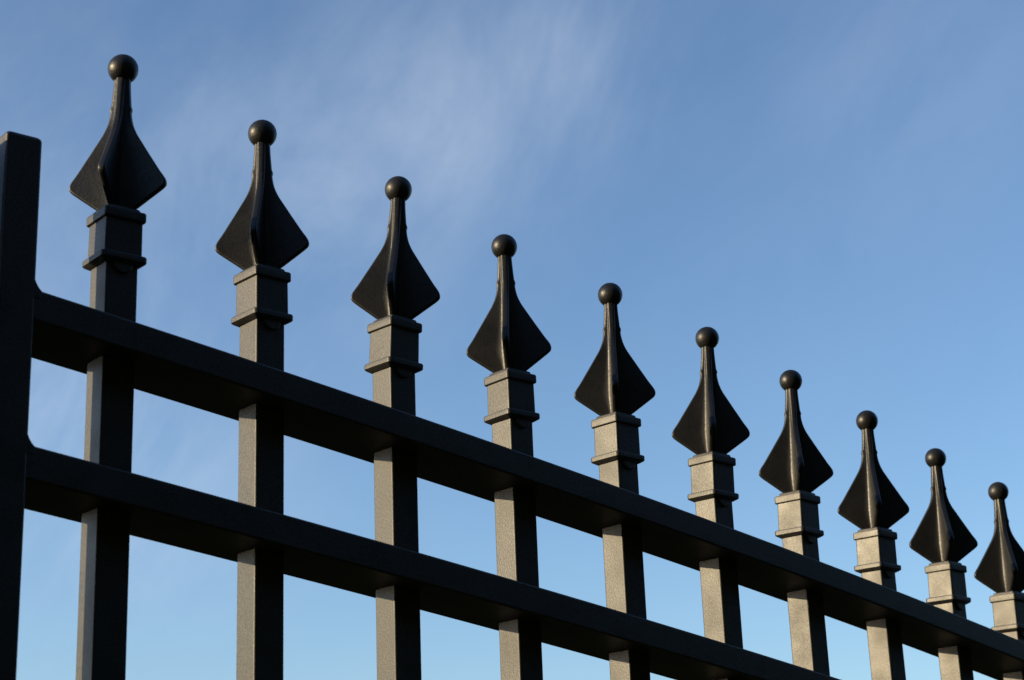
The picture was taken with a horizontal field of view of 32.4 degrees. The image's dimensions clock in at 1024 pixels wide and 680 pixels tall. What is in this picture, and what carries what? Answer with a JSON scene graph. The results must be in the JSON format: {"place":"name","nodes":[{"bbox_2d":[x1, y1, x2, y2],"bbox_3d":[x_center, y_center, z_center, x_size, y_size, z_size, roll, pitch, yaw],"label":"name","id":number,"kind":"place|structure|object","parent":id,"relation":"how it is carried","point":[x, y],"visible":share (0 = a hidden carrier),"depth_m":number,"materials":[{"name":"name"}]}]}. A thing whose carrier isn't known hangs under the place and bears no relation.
{"place":"outdoors","nodes":[
{"label":"outdoors","id":0,"kind":"place"},
{"bbox_2d":[0,0,1023,679],"label":"sky","id":1,"kind":"structure","parent":0,"point":[831,189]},
{"bbox_3d":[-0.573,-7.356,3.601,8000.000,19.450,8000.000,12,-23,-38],"label":"ground","id":2,"kind":"structure","parent":0,"visible":0},
{"bbox_2d":[0,54,1023,679],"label":"picket fence","id":3,"kind":"object","parent":2,"relation":"on","point":[118,354],"visible":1,"depth_m":1.38,"materials":[{"name":"black metal"}]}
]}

